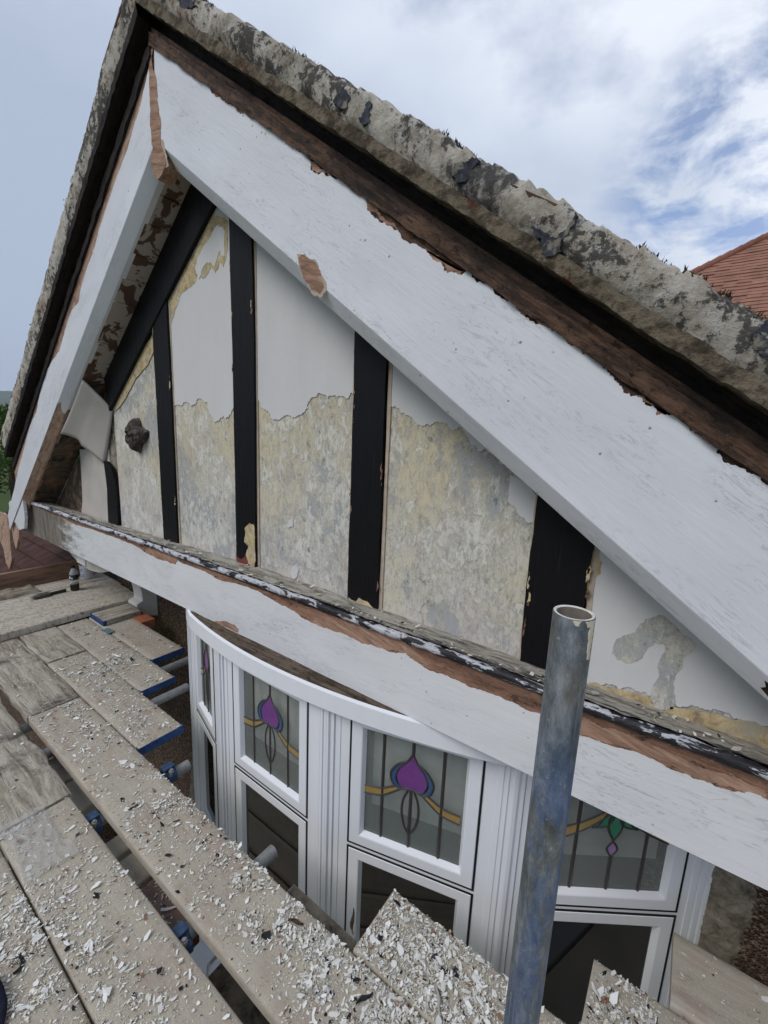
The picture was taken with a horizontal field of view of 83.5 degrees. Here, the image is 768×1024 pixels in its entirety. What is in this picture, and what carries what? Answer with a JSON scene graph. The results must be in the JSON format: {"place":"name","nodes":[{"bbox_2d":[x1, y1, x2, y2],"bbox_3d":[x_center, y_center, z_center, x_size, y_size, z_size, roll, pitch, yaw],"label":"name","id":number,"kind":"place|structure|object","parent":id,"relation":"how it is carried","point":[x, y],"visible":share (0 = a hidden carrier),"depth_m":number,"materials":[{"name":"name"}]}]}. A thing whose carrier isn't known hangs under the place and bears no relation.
{"place":"outdoors","nodes":[
{"label":"outdoors","id":0,"kind":"place"},
{"bbox_2d":[0,391,12,414],"bbox_3d":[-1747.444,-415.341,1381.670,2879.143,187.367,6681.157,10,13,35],"label":"hills","id":1,"kind":"structure","parent":0,"point":[5,396],"depth_m":2201.51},
{"bbox_2d":[0,584,41,600],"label":"stone slab","id":2,"kind":"structure","parent":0,"point":[9,593],"depth_m":3.55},
{"bbox_2d":[0,455,79,512],"bbox_3d":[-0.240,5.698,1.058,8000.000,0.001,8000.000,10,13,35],"label":"ground","id":3,"kind":"structure","parent":0,"point":[5,499],"depth_m":31.27,"materials":[{"name":"green plant"}]},
{"bbox_2d":[0,403,78,499],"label":"tree","id":4,"kind":"object","parent":3,"relation":"on","point":[6,463],"visible":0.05,"depth_m":19.84,"materials":[{"name":"green plant"}]},
{"bbox_2d":[0,476,117,842],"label":"lean to","id":5,"kind":"object","parent":3,"relation":"on","point":[32,551],"visible":0.1,"depth_m":4.80,"materials":[{"name":"tile"}]},
{"bbox_2d":[0,0,767,1023],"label":"house","id":6,"kind":"structure","parent":3,"relation":"on","point":[304,322],"depth_m":1.49,"materials":[{"name":"white paint"}]},
{"bbox_2d":[189,753,194,803],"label":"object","id":7,"kind":"object","parent":6,"relation":"attached to","point":[191,794],"visible":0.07,"depth_m":3.08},
{"bbox_2d":[0,851,82,1007],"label":"path","id":8,"kind":"structure","parent":0,"point":[1,855],"depth_m":5.33,"materials":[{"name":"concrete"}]},
{"bbox_2d":[503,605,595,1023],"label":"scaffold pole","id":9,"kind":"object","parent":8,"relation":"on","point":[568,658],"visible":1,"depth_m":0.55,"materials":[{"name":"metal"}]},
{"bbox_3d":[-0.987,1.337,1.427,6.050,0.048,0.048,10,13,35],"label":"scaffold tube","id":10,"kind":"object","parent":9,"relation":"attached to","visible":0},
{"bbox_2d":[0,780,96,862],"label":"scaffold board","id":11,"kind":"object","parent":10,"relation":"on","point":[84,804],"visible":0.09,"depth_m":1.84,"materials":[{"name":"grey wood"}]},
{"bbox_2d":[0,572,109,602],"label":"plank","id":12,"kind":"object","parent":10,"relation":"on","point":[59,584],"visible":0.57,"depth_m":3.83,"materials":[{"name":"beige wood"}]},
{"bbox_2d":[0,560,93,589],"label":"toe board","id":13,"kind":"object","parent":12,"relation":"on","point":[38,575],"visible":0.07,"depth_m":3.80,"materials":[{"name":"brown wood"}]},
{"bbox_2d":[78,564,92,579],"bbox_3d":[-2.758,0.548,3.989,0.112,0.134,0.112,10,13,35],"label":"white tub","id":14,"kind":"object","parent":12,"relation":"on","point":[85,573],"visible":0.69,"depth_m":3.95,"materials":[{"name":"plastic"}]},
{"bbox_2d":[0,578,121,611],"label":"plank","id":15,"kind":"object","parent":10,"relation":"on","point":[15,603],"visible":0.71,"depth_m":3.57,"materials":[{"name":"beige wood"}]},
{"bbox_2d":[30,589,65,599],"bbox_3d":[-2.786,0.681,3.562,0.063,0.031,0.260,10,13,35],"label":"dust brush","id":16,"kind":"object","parent":15,"relation":"on","point":[43,595],"visible":1,"depth_m":3.54,"materials":[{"name":"black plastic"}]},
{"bbox_2d":[69,565,79,590],"bbox_3d":[-2.664,0.564,3.698,0.068,0.222,0.069,10,13,35],"label":"cola bottle","id":17,"kind":"object","parent":15,"relation":"on","point":[74,586],"visible":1,"depth_m":3.69,"materials":[{"name":"grey plastic"}]},
{"bbox_2d":[48,757,73,783],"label":"scaffold board","id":18,"kind":"object","parent":10,"relation":"on","point":[55,764],"visible":0.06,"depth_m":2.00,"materials":[{"name":"grey wood"}]},
{"bbox_2d":[0,584,128,622],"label":"plank","id":19,"kind":"object","parent":10,"relation":"on","point":[16,613],"visible":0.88,"depth_m":3.43,"materials":[{"name":"beige wood"}]},
{"bbox_2d":[27,835,131,916],"bbox_3d":[-1.035,1.299,1.643,0.096,0.039,0.500,10,13,35],"label":"scaffold board","id":20,"kind":"object","parent":10,"relation":"on","point":[120,850],"visible":0.09,"depth_m":1.64,"materials":[{"name":"grey wood"}]},
{"bbox_2d":[10,760,190,878],"bbox_3d":[-1.391,1.282,1.357,0.048,0.048,1.630,10,13,35],"label":"scaffold tube","id":21,"kind":"object","parent":10,"relation":"on","point":[184,767],"visible":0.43,"depth_m":1.97,"materials":[{"name":"metal"}]},
{"bbox_2d":[84,809,102,833],"bbox_3d":[-1.138,1.222,1.684,0.086,0.085,0.048,10,13,35],"label":"scaffold coupler","id":22,"kind":"object","parent":21,"relation":"on","point":[93,818],"visible":0.62,"depth_m":1.67,"materials":[{"name":"blue paint"}]},
{"bbox_2d":[160,761,177,782],"bbox_3d":[-0.963,1.171,1.930,0.086,0.085,0.048,10,13,35],"label":"scaffold coupler","id":23,"kind":"object","parent":21,"relation":"attached to","point":[168,770],"visible":0.81,"depth_m":1.91,"materials":[{"name":"blue paint"}]},
{"bbox_2d":[28,697,426,1023],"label":"scaffold board","id":24,"kind":"object","parent":21,"relation":"on","point":[257,968],"visible":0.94,"depth_m":1.46,"materials":[{"name":"beige wood"}]},
{"bbox_2d":[288,918,302,925],"bbox_3d":[-0.270,1.258,1.325,0.050,0.012,0.014,5,11,14],"label":"wood splinter","id":25,"kind":"object","parent":24,"relation":"on","point":[296,921],"visible":1,"depth_m":1.32,"materials":[{"name":"brown wood"}]},
{"bbox_2d":[356,992,372,1004],"bbox_3d":[-0.054,1.299,1.153,0.050,0.012,0.014,-3,12,-26],"label":"paint sliver","id":26,"kind":"object","parent":24,"relation":"on","point":[363,997],"visible":1,"depth_m":1.15,"materials":[{"name":"black paint"}]},
{"bbox_2d":[55,853,152,955],"bbox_3d":[-0.920,1.318,1.562,0.141,0.040,0.500,10,13,35],"label":"scaffold board","id":27,"kind":"object","parent":10,"relation":"on","point":[139,875],"visible":0.1,"depth_m":1.56,"materials":[{"name":"grey wood"}]},
{"bbox_2d":[20,656,188,733],"bbox_3d":[-1.682,1.079,2.437,0.048,0.048,1.270,10,13,35],"label":"scaffold tube","id":28,"kind":"object","parent":10,"relation":"on","point":[25,728],"visible":0.11,"depth_m":2.81,"materials":[{"name":"metal"}]},
{"bbox_2d":[0,697,72,834],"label":"scaffold board","id":29,"kind":"object","parent":28,"relation":"on","point":[49,790],"visible":0.99,"depth_m":1.81,"materials":[{"name":"grey wood"}]},
{"bbox_2d":[43,683,189,757],"bbox_3d":[-1.764,1.180,1.820,0.048,0.048,1.960,10,13,35],"label":"scaffold tube","id":30,"kind":"object","parent":10,"relation":"on","point":[170,694],"visible":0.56,"depth_m":2.49,"materials":[{"name":"metal"}]},
{"bbox_2d":[48,651,183,754],"bbox_3d":[-1.553,1.029,2.427,1.167,0.044,0.220,10,13,35],"label":"scaffold board","id":31,"kind":"object","parent":30,"relation":"on","point":[165,735],"visible":0.87,"depth_m":2.31,"materials":[{"name":"blue paint"}]},
{"bbox_2d":[0,797,242,1023],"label":"scaffold board","id":32,"kind":"object","parent":10,"relation":"on","point":[159,954],"visible":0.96,"depth_m":1.29,"materials":[{"name":"beige wood"}]},
{"bbox_2d":[140,879,186,928],"bbox_3d":[-0.730,1.343,1.477,0.230,0.040,0.221,10,13,35],"label":"scaffold board","id":33,"kind":"object","parent":10,"relation":"on","point":[149,893],"visible":0.09,"depth_m":1.46,"materials":[{"name":"brown wood"}]},
{"bbox_2d":[0,537,767,1023],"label":"paint flakes","id":34,"kind":"object","parent":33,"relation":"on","point":[442,981],"visible":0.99,"depth_m":1.25,"materials":[{"name":"white paint"}]},
{"bbox_2d":[88,845,277,1022],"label":"scaffold tube","id":35,"kind":"object","parent":10,"relation":"on","point":[267,856],"visible":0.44,"depth_m":1.57,"materials":[{"name":"metal"}]},
{"bbox_2d":[0,857,90,1023],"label":"scaffold board","id":36,"kind":"object","parent":35,"relation":"on","point":[51,1010],"visible":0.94,"depth_m":1.18,"materials":[{"name":"beige wood"}]},
{"bbox_2d":[0,979,7,1023],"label":"navy rag","id":37,"kind":"object","parent":36,"relation":"on","point":[3,1003],"visible":1,"depth_m":1.10,"materials":[{"name":"fabric"}]},
{"bbox_2d":[171,919,193,953],"bbox_3d":[-0.622,1.312,1.316,0.086,0.085,0.048,10,13,35],"label":"scaffold coupler","id":38,"kind":"object","parent":35,"relation":"on","point":[180,929],"visible":0.59,"depth_m":1.31,"materials":[{"name":"blue paint"}]},
{"label":"scaffold tube","id":39,"kind":"object","parent":10,"relation":"on","visible":0},
{"bbox_2d":[0,638,78,723],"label":"scaffold board","id":40,"kind":"object","parent":39,"relation":"on","point":[54,692],"visible":0.99,"depth_m":2.47,"materials":[{"name":"grey wood"}]},
{"bbox_2d":[20,627,86,666],"bbox_3d":[-2.248,0.903,2.915,0.530,0.039,0.228,10,13,35],"label":"scaffold board","id":41,"kind":"object","parent":39,"relation":"on","point":[49,645],"visible":0.94,"depth_m":2.89,"materials":[{"name":"beige wood"}]},
{"bbox_2d":[57,618,175,695],"bbox_3d":[-1.828,0.935,2.878,1.262,0.042,0.201,10,13,35],"label":"scaffold board","id":42,"kind":"object","parent":39,"relation":"on","point":[133,676],"visible":0.84,"depth_m":2.78,"materials":[{"name":"blue paint"}]},
{"bbox_2d":[0,590,133,640],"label":"plank","id":43,"kind":"object","parent":42,"relation":"on","point":[10,629],"visible":0.96,"depth_m":3.23,"materials":[{"name":"beige wood"}]},
{"bbox_2d":[101,628,113,634],"bbox_3d":[-1.994,0.858,3.110,0.110,0.011,0.046,9,12,32],"label":"teal scrap","id":44,"kind":"object","parent":42,"relation":"on","point":[108,631],"visible":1,"depth_m":3.11,"materials":[{"name":"paint"}]},
{"bbox_2d":[89,617,184,663],"bbox_3d":[-1.822,0.889,3.130,0.972,0.042,0.220,10,13,35],"label":"scaffold board","id":45,"kind":"object","parent":39,"relation":"on","point":[158,653],"visible":0.75,"depth_m":3.01,"materials":[{"name":"blue paint"}]},
{"bbox_2d":[90,604,140,626],"bbox_3d":[-2.088,0.797,3.353,0.224,0.042,0.267,10,13,35],"label":"scaffold board","id":46,"kind":"object","parent":45,"relation":"on","point":[106,617],"visible":1,"depth_m":3.31,"materials":[{"name":"blue paint"}]},
{"bbox_2d":[132,611,154,626],"bbox_3d":[-1.901,0.850,3.373,0.215,0.063,0.110,10,13,35],"label":"loose brick","id":47,"kind":"object","parent":39,"relation":"on","point":[145,619],"visible":0.59,"depth_m":3.34,"materials":[{"name":"orange brick"}]},
{"label":"scaffold tube","id":48,"kind":"object","parent":10,"relation":"on","visible":0},
{"bbox_2d":[353,891,564,1023],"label":"scaffold board","id":49,"kind":"object","parent":48,"relation":"on","point":[375,970],"visible":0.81,"depth_m":1.22,"materials":[{"name":"beige wood"}]},
{"bbox_2d":[350,908,354,934],"bbox_3d":[-0.098,1.264,1.329,0.014,0.012,0.070,2,11,-1],"label":"wood splinter","id":50,"kind":"object","parent":49,"relation":"on","point":[352,921],"visible":1,"depth_m":1.33,"materials":[{"name":"wood"}]},
{"bbox_2d":[435,985,440,1016],"bbox_3d":[0.147,1.308,1.151,0.014,0.012,0.060,2,11,-3],"label":"paint sliver","id":51,"kind":"object","parent":49,"relation":"on","point":[439,1000],"visible":1,"depth_m":1.15,"materials":[{"name":"white paint"}]},
{"bbox_2d":[581,959,689,1023],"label":"scaffold board","id":52,"kind":"object","parent":48,"relation":"on","point":[664,1017],"visible":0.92,"depth_m":1.17,"materials":[{"name":"beige wood"}]},
{"bbox_2d":[668,932,767,1023],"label":"scaffold board","id":53,"kind":"object","parent":48,"relation":"on","point":[709,992],"visible":0.99,"depth_m":1.20,"materials":[{"name":"beige wood"}]},
{"bbox_2d":[192,935,199,947],"bbox_3d":[-0.641,1.379,1.367,0.030,0.060,0.100,10,13,35],"label":"timber packer","id":54,"kind":"object","parent":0,"point":[196,940],"visible":0.11,"depth_m":1.39,"materials":[{"name":"brown wood"}]},
{"bbox_2d":[206,884,357,1023],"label":"board","id":55,"kind":"object","parent":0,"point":[244,1008],"visible":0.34,"depth_m":1.41,"materials":[{"name":"brown wood"}]},
{"bbox_2d":[0,0,767,390],"label":"sky","id":56,"kind":"structure","parent":0,"point":[649,118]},
{"bbox_2d":[691,232,767,319],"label":"neighbour house","id":57,"kind":"structure","parent":0,"point":[741,272],"depth_m":6.42,"materials":[{"name":"red tile"}]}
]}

